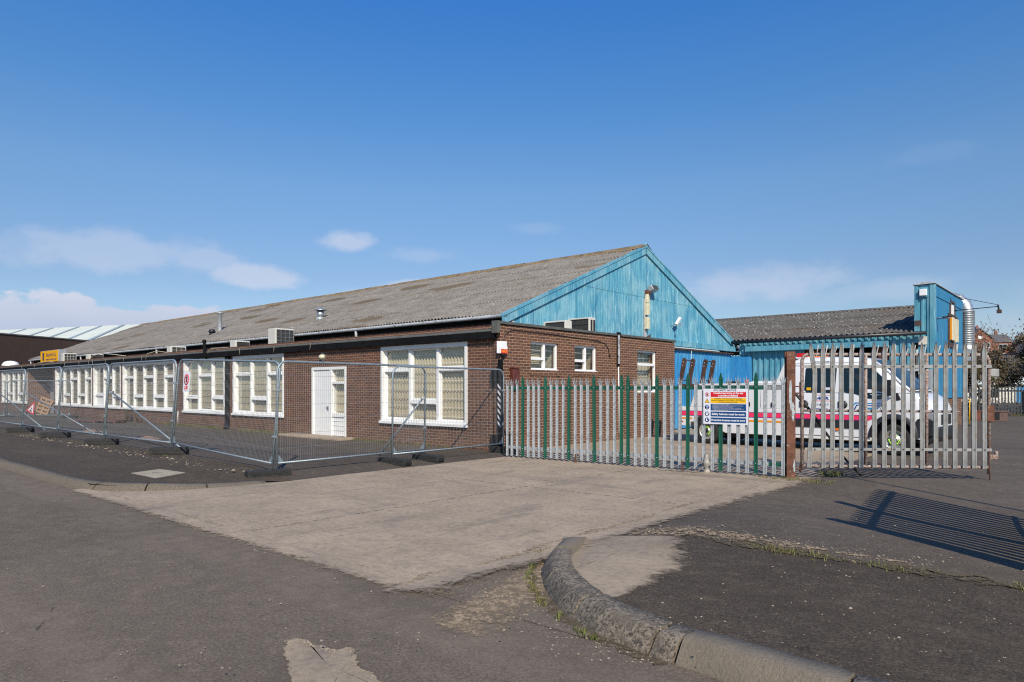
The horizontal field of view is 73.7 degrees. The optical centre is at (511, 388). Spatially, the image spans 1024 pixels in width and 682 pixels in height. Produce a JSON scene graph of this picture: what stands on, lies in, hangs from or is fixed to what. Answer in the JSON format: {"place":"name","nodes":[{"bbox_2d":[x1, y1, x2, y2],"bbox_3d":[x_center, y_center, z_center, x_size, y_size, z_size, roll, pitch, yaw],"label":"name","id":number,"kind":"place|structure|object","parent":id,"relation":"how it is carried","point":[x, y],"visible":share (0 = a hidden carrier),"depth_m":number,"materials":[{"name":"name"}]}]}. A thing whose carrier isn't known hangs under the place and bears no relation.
{"place":"outdoors","nodes":[
{"label":"outdoors","id":0,"kind":"place"},
{"bbox_2d":[2,361,19,365],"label":"roof dome","id":1,"kind":"structure","parent":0,"point":[7,363],"depth_m":50.09,"materials":[{"name":"white plastic"}]},
{"bbox_2d":[0,324,185,344],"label":"white roofed shed","id":2,"kind":"structure","parent":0,"point":[88,332],"depth_m":78.48,"materials":[{"name":"metal"}]},
{"bbox_2d":[0,428,290,485],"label":"pavement","id":3,"kind":"structure","parent":0,"point":[82,460],"depth_m":13.62,"materials":[{"name":"asphalt"}]},
{"bbox_2d":[6,427,34,431],"bbox_3d":[-16.217,1.370,22.513,0.784,0.156,0.226,0,0,-9],"label":"rubber block","id":4,"kind":"object","parent":3,"relation":"on","point":[20,429],"depth_m":22.43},
{"bbox_2d":[0,369,25,424],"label":"fence","id":5,"kind":"object","parent":4,"relation":"on","point":[2,415],"visible":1,"depth_m":23.56,"materials":[{"name":"metal"}]},
{"bbox_2d":[21,366,61,431],"bbox_3d":[-14.739,0.342,21.351,3.731,1.991,0.120,0,-4,41],"label":"fence","id":6,"kind":"object","parent":4,"relation":"on","point":[25,386],"visible":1,"depth_m":21.33,"materials":[{"name":"metal"}]},
{"bbox_2d":[39,432,70,437],"bbox_3d":[-13.403,1.370,20.034,0.784,0.156,0.226,0,0,-9],"label":"rubber block","id":7,"kind":"object","parent":3,"relation":"on","point":[54,434],"depth_m":19.95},
{"bbox_2d":[57,363,108,438],"bbox_3d":[-11.880,0.342,18.847,3.831,1.991,0.120,0,-4,41],"label":"fence","id":8,"kind":"object","parent":7,"relation":"on","point":[61,389],"visible":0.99,"depth_m":18.79,"materials":[{"name":"metal"}]},
{"bbox_2d":[84,438,118,444],"bbox_3d":[-10.513,1.370,17.490,0.784,0.156,0.226,0,0,-9],"label":"rubber block","id":9,"kind":"object","parent":3,"relation":"on","point":[106,441],"depth_m":17.39,"materials":[{"name":"rubber"}]},
{"bbox_2d":[104,359,176,446],"bbox_3d":[-8.932,0.342,16.310,3.912,1.991,0.120,0,-4,40],"label":"fence","id":10,"kind":"object","parent":9,"relation":"on","point":[139,405],"visible":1,"depth_m":16.19,"materials":[{"name":"metal"}]},
{"bbox_2d":[132,469,184,477],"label":"cover slab","id":11,"kind":"structure","parent":3,"relation":"on","point":[157,473],"depth_m":11.90,"materials":[{"name":"concrete"}]},
{"bbox_2d":[149,447,188,454],"bbox_3d":[-7.511,1.369,14.953,0.784,0.156,0.226,0,0,-9],"label":"rubber block","id":12,"kind":"object","parent":3,"relation":"on","point":[168,450],"depth_m":14.86,"materials":[{"name":"rubber"}]},
{"bbox_2d":[0,410,520,479],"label":"forecourt","id":13,"kind":"structure","parent":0,"point":[326,467],"depth_m":17.25,"materials":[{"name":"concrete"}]},
{"bbox_2d":[0,392,47,429],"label":"fence brace","id":14,"kind":"object","parent":13,"relation":"on","point":[24,413],"visible":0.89,"depth_m":24.27,"materials":[{"name":"metal"}]},
{"bbox_2d":[7,380,70,415],"bbox_3d":[-25.196,0.575,36.370,3.451,1.991,0.120,0,0,1],"label":"fence","id":15,"kind":"object","parent":13,"relation":"on","point":[48,390],"visible":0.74,"depth_m":36.37,"materials":[{"name":"metal"}]},
{"bbox_2d":[34,396,53,414],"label":"pallet","id":16,"kind":"object","parent":13,"relation":"on","point":[44,406],"visible":0.41,"depth_m":40.80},
{"bbox_2d":[26,393,94,432],"bbox_3d":[-14.584,0.800,22.062,3.172,1.300,0.154,0,0,19],"label":"fence brace","id":17,"kind":"object","parent":13,"relation":"on","point":[62,413],"visible":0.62,"depth_m":22.02,"materials":[{"name":"metal"}]},
{"bbox_2d":[72,420,126,422],"bbox_3d":[-18.777,1.525,31.099,1.900,0.142,1.000,0,0,-3],"label":"pallet","id":18,"kind":"object","parent":13,"relation":"on","point":[100,421],"visible":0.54,"depth_m":30.79,"materials":[{"name":"red wood"}]},
{"bbox_2d":[109,391,180,446],"bbox_3d":[-8.915,0.755,16.587,3.439,1.370,0.183,0,0,33],"label":"fence brace","id":19,"kind":"object","parent":13,"relation":"on","point":[145,419],"visible":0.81,"depth_m":16.70,"materials":[{"name":"metal"}]},
{"bbox_2d":[244,468,290,477],"bbox_3d":[-4.325,1.522,12.109,0.784,0.156,0.226,0,0,-39],"label":"rubber block","id":20,"kind":"object","parent":13,"relation":"on","point":[267,472],"depth_m":12.01,"materials":[{"name":"rubber"}]},
{"bbox_2d":[172,359,280,468],"bbox_3d":[-5.798,0.418,13.611,4.251,1.991,0.120,3,-2,41],"label":"fence","id":21,"kind":"object","parent":20,"relation":"on","point":[271,459],"visible":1,"depth_m":13.46,"materials":[{"name":"metal"}]},
{"bbox_2d":[181,372,191,391],"bbox_3d":[-6.821,-0.131,14.318,0.500,0.420,0.029,0,-4,41],"label":"prohibition notice","id":22,"kind":"object","parent":21,"relation":"attached to","point":[186,382],"visible":1,"depth_m":14.30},
{"bbox_2d":[276,360,426,468],"bbox_3d":[-3.060,0.490,13.639,0.120,1.991,3.671,1,0,39],"label":"fence","id":23,"kind":"object","parent":20,"relation":"on","point":[279,460],"visible":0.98,"depth_m":13.29,"materials":[{"name":"metal"}]},
{"bbox_2d":[378,397,424,455],"bbox_3d":[-2.501,0.885,15.113,1.210,1.390,0.132,0,0,11],"label":"fence brace","id":24,"kind":"object","parent":23,"relation":"attached to","point":[406,419],"visible":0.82,"depth_m":15.08,"materials":[{"name":"metal"}]},
{"bbox_2d":[378,457,411,466],"bbox_3d":[-2.439,1.522,14.163,0.784,0.156,0.226,0,0,33],"label":"rubber block","id":25,"kind":"object","parent":13,"relation":"on","point":[402,462],"depth_m":14.02,"materials":[{"name":"rubber"}]},
{"bbox_2d":[391,365,504,457],"bbox_3d":[-1.346,0.514,15.561,0.120,1.991,3.601,1,0,40],"label":"fence","id":26,"kind":"object","parent":25,"relation":"on","point":[393,451],"visible":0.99,"depth_m":15.42,"materials":[{"name":"metal"}]},
{"bbox_2d":[412,453,443,462],"bbox_3d":[-1.833,1.522,14.882,0.784,0.156,0.226,0,0,36],"label":"rubber block","id":27,"kind":"object","parent":13,"relation":"on","point":[433,458],"depth_m":14.73,"materials":[{"name":"rubber"}]},
{"bbox_2d":[490,359,502,445],"bbox_3d":[-0.394,0.450,17.114,0.390,2.340,0.114,0,0,41],"label":"barrier post","id":28,"kind":"object","parent":13,"relation":"on","point":[497,374],"visible":0.59,"depth_m":16.99,"materials":[{"name":"metal"}]},
{"bbox_2d":[506,374,624,462],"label":"palisade gate","id":29,"kind":"structure","parent":28,"relation":"attached to","point":[575,387],"depth_m":14.97,"materials":[{"name":"metal"}]},
{"bbox_2d":[489,446,515,453],"bbox_3d":[-0.203,1.522,16.884,0.784,0.156,0.226,0,0,33],"label":"rubber block","id":30,"kind":"object","parent":13,"relation":"on","point":[496,449],"depth_m":16.84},
{"bbox_2d":[30,422,1023,640],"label":"grass","id":31,"kind":"structure","parent":13,"relation":"on","point":[538,600],"depth_m":6.10,"materials":[{"name":"plant"}]},
{"bbox_2d":[0,468,723,681],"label":"road","id":32,"kind":"structure","parent":0,"point":[232,586],"depth_m":4.79,"materials":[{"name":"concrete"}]},
{"bbox_2d":[0,457,265,490],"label":"kerb","id":33,"kind":"structure","parent":32,"relation":"on","point":[58,478],"depth_m":11.09,"materials":[{"name":"concrete"}]},
{"bbox_2d":[72,489,445,595],"bbox_3d":[-3.668,1.597,7.904,8.650,0.003,0.385,0,0,41],"label":"crossing front edge","id":34,"kind":"object","parent":32,"relation":"on","point":[388,580],"visible":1,"depth_m":6.93,"materials":[{"name":"concrete"}]},
{"bbox_2d":[100,491,443,594],"bbox_3d":[-3.654,1.597,8.033,8.200,0.001,0.349,0,0,41],"label":"seam rubble","id":35,"kind":"object","parent":32,"relation":"on","point":[273,548],"visible":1,"depth_m":7.67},
{"bbox_2d":[284,638,378,681],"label":"broken road patch","id":36,"kind":"object","parent":32,"relation":"on","point":[312,664],"visible":0.98,"depth_m":3.94,"materials":[{"name":"concrete"}]},
{"bbox_2d":[425,555,598,639],"bbox_3d":[0.542,1.604,5.838,1.900,0.001,2.280,0,0,41],"label":"road edge","id":37,"kind":"object","parent":32,"relation":"on","point":[464,589],"visible":0.3,"depth_m":5.31,"materials":[{"name":"concrete"}]},
{"bbox_2d":[430,558,547,635],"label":"road edge dust","id":38,"kind":"object","parent":37,"relation":"on","point":[462,617],"visible":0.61,"depth_m":5.08,"materials":[{"name":"gravel"}]},
{"bbox_2d":[0,435,1023,681],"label":"loose stones","id":39,"kind":"object","parent":32,"relation":"on","point":[522,593],"visible":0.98,"depth_m":5.24,"materials":[{"name":"gravel"}]},
{"bbox_2d":[550,537,585,554],"bbox_3d":[0.548,1.563,6.788,0.270,0.177,1.005,0,0,14],"label":"curb","id":40,"kind":"object","parent":32,"relation":"on","point":[574,544],"visible":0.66,"depth_m":6.63,"materials":[{"name":"concrete"}]},
{"bbox_2d":[526,556,671,664],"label":"kerb gutter dirt","id":41,"kind":"structure","parent":32,"relation":"on","point":[636,655],"depth_m":4.50,"materials":[{"name":"soil"}]},
{"bbox_2d":[541,549,695,662],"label":"kerb","id":42,"kind":"structure","parent":32,"relation":"on","point":[573,593],"depth_m":4.51,"materials":[{"name":"concrete"}]},
{"bbox_2d":[675,629,853,681],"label":"kerb newer","id":43,"kind":"object","parent":32,"relation":"on","point":[736,660],"visible":0.95,"depth_m":3.75,"materials":[{"name":"concrete"}]},
{"bbox_2d":[853,675,891,681],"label":"kerb","id":44,"kind":"structure","parent":32,"relation":"on","point":[860,678],"depth_m":3.43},
{"bbox_2d":[96,454,784,580],"bbox_3d":[-0.865,1.600,11.613,8.221,0.001,9.073,0,0,41],"label":"concrete crossing","id":45,"kind":"object","parent":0,"point":[485,522],"visible":0.98,"depth_m":9.40,"materials":[{"name":"concrete"}]},
{"bbox_2d":[0,0,1023,358],"label":"sky","id":46,"kind":"structure","parent":0,"point":[160,160],"materials":[{"name":"blue"}]},
{"bbox_2d":[49,355,1022,426],"bbox_3d":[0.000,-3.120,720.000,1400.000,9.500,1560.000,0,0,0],"label":"ground","id":47,"kind":"structure","parent":0,"point":[1009,356],"depth_m":115.42,"materials":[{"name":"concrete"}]},
{"bbox_2d":[0,333,89,365],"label":"brown brick building","id":48,"kind":"structure","parent":47,"relation":"on","point":[20,349],"depth_m":58.45,"materials":[{"name":"brick"}]},
{"bbox_2d":[0,243,751,450],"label":"industrial building","id":49,"kind":"structure","parent":47,"relation":"on","point":[468,319],"depth_m":23.21,"materials":[{"name":"brown brick"}]},
{"bbox_2d":[1,370,26,403],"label":"window","id":50,"kind":"structure","parent":49,"relation":"in","point":[5,372],"depth_m":47.71,"materials":[{"name":"white paint"}]},
{"bbox_2d":[50,381,53,412],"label":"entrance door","id":51,"kind":"structure","parent":49,"relation":"in","point":[52,386],"depth_m":44.92,"materials":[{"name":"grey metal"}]},
{"bbox_2d":[41,349,65,362],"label":"shop sign","id":52,"kind":"object","parent":49,"relation":"on","point":[52,355],"visible":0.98,"depth_m":42.37,"materials":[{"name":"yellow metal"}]},
{"bbox_2d":[61,353,76,360],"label":"air conditioner","id":53,"kind":"object","parent":49,"relation":"on","point":[68,356],"visible":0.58,"depth_m":41.44,"materials":[{"name":"white metal"}]},
{"bbox_2d":[54,366,91,406],"bbox_3d":[-24.898,-0.115,39.214,6.460,2.430,0.730,0,0,41],"label":"window","id":54,"kind":"structure","parent":49,"relation":"in","point":[69,369],"depth_m":38.98,"materials":[{"name":"white paint"}]},
{"bbox_2d":[86,354,102,358],"bbox_3d":[-23.630,-1.720,38.664,0.530,0.420,0.740,0,0,41],"label":"air conditioner","id":55,"kind":"object","parent":49,"relation":"on","point":[88,356],"visible":0.44,"depth_m":38.46,"materials":[{"name":"white metal"}]},
{"bbox_2d":[92,364,120,408],"bbox_3d":[-20.838,-0.115,35.638,4.020,2.430,0.730,0,0,41],"label":"window","id":56,"kind":"structure","parent":49,"relation":"in","point":[113,365],"depth_m":35.86,"materials":[{"name":"white paint"}]},
{"bbox_2d":[122,361,173,411],"bbox_3d":[-16.878,-0.115,32.153,6.130,2.430,0.730,0,0,41],"label":"window","id":57,"kind":"structure","parent":49,"relation":"in","point":[170,387],"depth_m":32.17,"materials":[{"name":"white paint"}]},
{"bbox_2d":[167,346,185,351],"bbox_3d":[-15.433,-1.720,31.419,0.450,0.420,0.700,0,0,41],"label":"air conditioner","id":58,"kind":"object","parent":49,"relation":"on","point":[175,348],"visible":0.58,"depth_m":31.20,"materials":[{"name":"white metal"}]},
{"bbox_2d":[182,357,224,414],"bbox_3d":[-12.496,-0.115,28.293,3.810,2.430,0.730,0,0,41],"label":"window","id":59,"kind":"structure","parent":49,"relation":"in","point":[196,373],"depth_m":28.29,"materials":[{"name":"white paint"}]},
{"bbox_2d":[216,312,223,330],"bbox_3d":[-14.736,-3.275,34.442,0.360,1.110,0.351,0,0,41],"label":"flue pipe","id":60,"kind":"object","parent":49,"relation":"on","point":[220,322],"visible":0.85,"depth_m":34.35,"materials":[{"name":"metal"}]},
{"bbox_2d":[230,341,249,346],"bbox_3d":[-10.904,-1.700,27.377,0.450,0.380,0.620,0,0,41],"label":"air conditioner","id":61,"kind":"object","parent":49,"relation":"on","point":[238,343],"visible":0.56,"depth_m":27.20,"materials":[{"name":"white metal"}]},
{"bbox_2d":[231,353,283,417],"bbox_3d":[-9.197,-0.115,25.388,3.780,2.430,0.730,0,0,41],"label":"window","id":62,"kind":"structure","parent":49,"relation":"in","point":[279,357],"depth_m":25.46,"materials":[{"name":"white paint"}]},
{"bbox_2d":[268,328,293,343],"bbox_3d":[-8.600,-1.860,25.454,0.530,0.700,0.780,0,0,41],"label":"air conditioner","id":63,"kind":"object","parent":49,"relation":"on","point":[278,335],"visible":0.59,"depth_m":25.22,"materials":[{"name":"white metal"}]},
{"bbox_2d":[314,307,326,319],"bbox_3d":[-7.978,-3.065,28.438,0.540,0.630,0.532,0,0,41],"label":"roof flue","id":64,"kind":"object","parent":49,"relation":"on","point":[320,312],"visible":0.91,"depth_m":28.31,"materials":[{"name":"metal"}]},
{"bbox_2d":[314,370,329,434],"bbox_3d":[-6.229,0.578,22.411,0.940,2.345,0.095,0,0,41],"label":"front door","id":65,"kind":"structure","parent":49,"relation":"in","point":[321,407],"depth_m":22.43,"materials":[{"name":"white paint"}]},
{"bbox_2d":[380,341,467,427],"bbox_3d":[-2.338,-0.115,19.347,3.700,2.430,0.730,0,0,41],"label":"window","id":66,"kind":"structure","parent":49,"relation":"in","point":[440,390],"depth_m":19.16,"materials":[{"name":"white paint"}]},
{"bbox_2d":[497,341,507,356],"bbox_3d":[-0.216,-0.985,17.152,0.123,0.390,0.360,0,0,41],"label":"alarm box","id":67,"kind":"object","parent":49,"relation":"attached to","point":[502,348],"visible":1,"depth_m":17.08,"materials":[{"name":"white plastic"}]},
{"bbox_2d":[509,367,520,386],"bbox_3d":[0.078,-0.275,17.453,0.150,0.510,0.280,0,0,41],"label":"letter box","id":68,"kind":"object","parent":49,"relation":"attached to","point":[514,373],"visible":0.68,"depth_m":17.38,"materials":[{"name":"red metal"}]},
{"bbox_2d":[531,342,557,370],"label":"side window","id":69,"kind":"structure","parent":49,"relation":"in","point":[541,353],"depth_m":18.83,"materials":[{"name":"white plastic"}]},
{"bbox_2d":[543,320,571,328],"bbox_3d":[1.320,-1.740,19.991,0.820,0.440,0.350,0,0,41],"label":"air conditioner","id":70,"kind":"object","parent":49,"relation":"on","point":[564,323],"visible":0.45,"depth_m":19.78,"materials":[{"name":"white metal"}]},
{"bbox_2d":[568,317,594,330],"bbox_3d":[2.117,-1.830,20.887,0.832,0.620,0.350,0,0,41],"label":"air conditioner","id":71,"kind":"object","parent":49,"relation":"on","point":[586,323],"visible":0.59,"depth_m":20.66,"materials":[{"name":"white metal"}]},
{"bbox_2d":[575,345,596,371],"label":"side window","id":72,"kind":"structure","parent":49,"relation":"in","point":[582,353],"depth_m":20.38,"materials":[{"name":"white plastic"}]},
{"bbox_2d":[643,299,646,336],"bbox_3d":[4.775,-2.425,24.497,0.030,1.550,0.180,0,0,41],"label":"cable tray","id":73,"kind":"object","parent":49,"relation":"attached to","point":[644,330],"visible":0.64,"depth_m":24.44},
{"bbox_2d":[637,350,654,392],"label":"side window","id":74,"kind":"structure","parent":49,"relation":"in","point":[643,357],"depth_m":23.04,"materials":[{"name":"white plastic"}]},
{"bbox_2d":[645,317,649,328],"bbox_3d":[4.849,-2.330,24.465,0.123,0.420,0.180,0,0,41],"label":"junction box","id":75,"kind":"object","parent":49,"relation":"attached to","point":[647,322],"visible":1,"depth_m":24.41,"materials":[{"name":"beige plastic"}]},
{"bbox_2d":[645,303,649,314],"bbox_3d":[4.849,-2.830,24.465,0.123,0.420,0.180,0,0,41],"label":"junction box","id":76,"kind":"object","parent":49,"relation":"attached to","point":[647,308],"visible":1,"depth_m":24.41,"materials":[{"name":"beige plastic"}]},
{"bbox_2d":[645,285,658,295],"bbox_3d":[5.042,-3.510,24.575,0.328,0.419,0.490,0,0,41],"label":"floodlight","id":77,"kind":"object","parent":49,"relation":"attached to","point":[652,288],"visible":1,"depth_m":24.47,"materials":[{"name":"metal"}]},
{"bbox_2d":[675,349,690,428],"bbox_3d":[6.018,0.000,25.991,0.020,3.120,3.426,0,0,41],"label":"sliding door","id":78,"kind":"structure","parent":49,"relation":"in","point":[679,354],"depth_m":26.59,"materials":[{"name":"blue paint"}]},
{"bbox_2d":[692,351,729,399],"bbox_3d":[8.408,0.000,28.706,0.020,3.120,3.600,0,0,41],"label":"sliding door","id":79,"kind":"structure","parent":49,"relation":"in","point":[722,365],"depth_m":28.77,"materials":[{"name":"blue paint"}]},
{"bbox_2d":[975,325,994,352],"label":"house","id":80,"kind":"structure","parent":47,"relation":"on","point":[977,328],"depth_m":189.38,"materials":[{"name":"orange brick"}]},
{"bbox_2d":[970,317,1015,400],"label":"tree","id":81,"kind":"object","parent":47,"relation":"on","point":[981,345],"visible":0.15,"depth_m":57.32,"materials":[{"name":"green plant"}]},
{"bbox_2d":[968,347,1023,408],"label":"tree","id":82,"kind":"object","parent":47,"relation":"on","point":[1003,382],"visible":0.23,"depth_m":47.30,"materials":[{"name":"green plant"}]},
{"bbox_2d":[968,377,1023,402],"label":"pale shed","id":83,"kind":"structure","parent":47,"relation":"on","point":[980,383],"depth_m":73.83,"materials":[{"name":"white paint"}]},
{"bbox_2d":[977,318,1023,387],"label":"tree","id":84,"kind":"object","parent":47,"relation":"on","point":[1019,367],"visible":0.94,"depth_m":47.03,"materials":[{"name":"green plant"}]},
{"bbox_2d":[990,330,1013,354],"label":"house","id":85,"kind":"structure","parent":47,"relation":"on","point":[999,338],"depth_m":194.88,"materials":[{"name":"grey brick"}]},
{"bbox_2d":[1015,342,1023,352],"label":"house","id":86,"kind":"structure","parent":47,"relation":"on","point":[1017,348],"depth_m":190.57,"materials":[{"name":"stone"}]},
{"bbox_2d":[519,427,881,475],"bbox_3d":[7.540,1.600,21.582,8.694,0.001,17.000,0,0,41],"label":"yard concrete","id":87,"kind":"object","parent":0,"point":[816,457],"visible":0.26,"depth_m":17.00,"materials":[{"name":"concrete"}]},
{"bbox_2d":[677,353,951,454],"bbox_3d":[7.934,0.335,18.650,6.798,2.530,2.261,0,0,45],"label":"service truck","id":88,"kind":"object","parent":87,"relation":"on","point":[808,396],"visible":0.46,"depth_m":17.34,"materials":[{"name":"white paint"}]},
{"bbox_2d":[715,282,963,425],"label":"blue workshop","id":89,"kind":"structure","parent":87,"relation":"on","point":[766,342],"depth_m":28.70,"materials":[{"name":"paint"}]},
{"bbox_2d":[877,346,889,359],"bbox_3d":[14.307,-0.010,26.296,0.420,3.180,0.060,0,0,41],"label":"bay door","id":90,"kind":"structure","parent":89,"relation":"in","point":[880,349],"depth_m":26.31,"materials":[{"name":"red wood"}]},
{"bbox_2d":[919,288,927,296],"bbox_3d":[15.212,-3.540,25.250,0.300,0.320,0.165,0,0,41],"label":"alarm box","id":91,"kind":"object","parent":89,"relation":"attached to","point":[923,292],"visible":1,"depth_m":25.19,"materials":[{"name":"white plastic"}]},
{"bbox_2d":[948,299,958,347],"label":"wall-mounted electrical boxes","id":92,"kind":"structure","parent":89,"relation":"attached to","point":[953,328],"depth_m":27.59,"materials":[{"name":"beige plastic"}]},
{"bbox_2d":[954,293,974,361],"bbox_3d":[19.966,-2.752,30.361,1.100,3.144,0.960,0,0,41],"label":"extraction duct","id":93,"kind":"object","parent":89,"relation":"attached to","point":[969,327],"visible":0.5,"depth_m":30.05,"materials":[{"name":"metal"}]},
{"bbox_2d":[950,296,1001,312],"bbox_3d":[18.574,-3.385,27.322,1.652,0.850,1.208,0,0,41],"label":"light bracket","id":94,"kind":"object","parent":89,"relation":"attached to","point":[999,310],"visible":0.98,"depth_m":27.29,"materials":[{"name":"brown metal"}]},
{"bbox_2d":[590,532,1023,681],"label":"footpath","id":95,"kind":"structure","parent":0,"point":[831,632],"depth_m":4.55,"materials":[{"name":"asphalt"}]},
{"bbox_2d":[571,535,686,596],"bbox_3d":[1.153,1.535,6.057,1.286,0.120,2.888,0,0,8],"label":"old concrete patch","id":96,"kind":"object","parent":95,"relation":"on","point":[615,566],"visible":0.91,"depth_m":5.85,"materials":[{"name":"concrete"}]},
{"bbox_2d":[682,533,1023,589],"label":"verge strip","id":97,"kind":"object","parent":95,"relation":"on","point":[921,570],"visible":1,"depth_m":5.69,"materials":[{"name":"soil"}]},
{"bbox_2d":[623,413,1023,586],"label":"yard asphalt","id":98,"kind":"structure","parent":0,"point":[967,513],"depth_m":8.55,"materials":[{"name":"asphalt"}]},
{"bbox_2d":[383,471,828,591],"bbox_3d":[2.606,1.549,8.938,0.893,0.096,10.500,0,0,41],"label":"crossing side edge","id":99,"kind":"object","parent":98,"relation":"on","point":[452,575],"visible":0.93,"depth_m":7.39,"materials":[{"name":"concrete"}]},
{"bbox_2d":[400,473,801,588],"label":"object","id":100,"kind":"object","parent":99,"relation":"on","point":[481,563],"visible":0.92,"depth_m":6.78,"materials":[{"name":"concrete"}]},
{"bbox_2d":[628,526,913,563],"bbox_3d":[2.306,1.537,6.736,2.940,0.120,0.625,0,0,41],"label":"sandy strip","id":101,"kind":"object","parent":99,"relation":"on","point":[736,535],"visible":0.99,"depth_m":6.90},
{"bbox_2d":[784,352,801,477],"bbox_3d":[5.012,0.475,12.152,0.275,2.250,0.154,0,0,6],"label":"gate post","id":102,"kind":"object","parent":99,"relation":"on","point":[790,407],"visible":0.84,"depth_m":12.09,"materials":[{"name":"metal"}]},
{"bbox_2d":[626,372,785,475],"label":"palisade gate","id":103,"kind":"structure","parent":102,"relation":"attached to","point":[774,464],"depth_m":13.12,"materials":[{"name":"metal"}]},
{"bbox_2d":[657,454,709,471],"bbox_3d":[3.288,1.430,13.115,1.023,0.340,0.244,0,0,21],"label":"knotted wrap","id":104,"kind":"object","parent":103,"relation":"attached to","point":[706,462],"visible":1,"depth_m":12.99,"materials":[{"name":"grey plastic"}]},
{"bbox_2d":[703,389,747,424],"bbox_3d":[3.985,0.343,12.759,0.846,0.665,0.010,0,0,37],"label":"safety notice","id":105,"kind":"object","parent":103,"relation":"attached to","point":[726,406],"visible":1,"depth_m":12.75,"materials":[{"name":"plastic"}]},
{"bbox_2d":[800,341,998,479],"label":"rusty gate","id":106,"kind":"structure","parent":102,"relation":"attached to","point":[988,373],"depth_m":11.97,"materials":[{"name":"grey metal"}]},
{"bbox_2d":[817,469,844,476],"bbox_3d":[5.810,1.543,12.619,0.572,0.115,0.528,0,0,-34],"label":"weed clump","id":107,"kind":"object","parent":99,"relation":"on","point":[833,473],"visible":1,"depth_m":12.48,"materials":[{"name":"green plant"}]},
{"bbox_2d":[796,394,861,475],"bbox_3d":[5.732,0.836,12.436,1.178,1.511,0.177,0,0,5],"label":"leaning bar","id":108,"kind":"object","parent":98,"relation":"on","point":[827,434],"visible":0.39,"depth_m":12.44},
{"bbox_2d":[970,410,981,420],"bbox_3d":[23.148,1.342,33.885,0.610,0.520,0.530,0,0,8],"label":"steel box","id":109,"kind":"object","parent":98,"relation":"on","point":[979,415],"visible":0.21,"depth_m":33.66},
{"bbox_2d":[968,387,1020,413],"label":"bush","id":110,"kind":"object","parent":98,"relation":"on","point":[991,403],"visible":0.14,"depth_m":40.52,"materials":[{"name":"green plant"}]},
{"bbox_2d":[968,386,1023,415],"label":"boundary palisade","id":111,"kind":"object","parent":98,"relation":"on","point":[1011,391],"visible":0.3,"depth_m":39.67,"materials":[{"name":"metal"}]},
{"bbox_2d":[994,410,1008,420],"bbox_3d":[23.748,1.342,33.485,0.880,0.520,0.530,0,0,8],"label":"steel box","id":112,"kind":"object","parent":98,"relation":"on","point":[1000,415],"visible":0.58,"depth_m":33.24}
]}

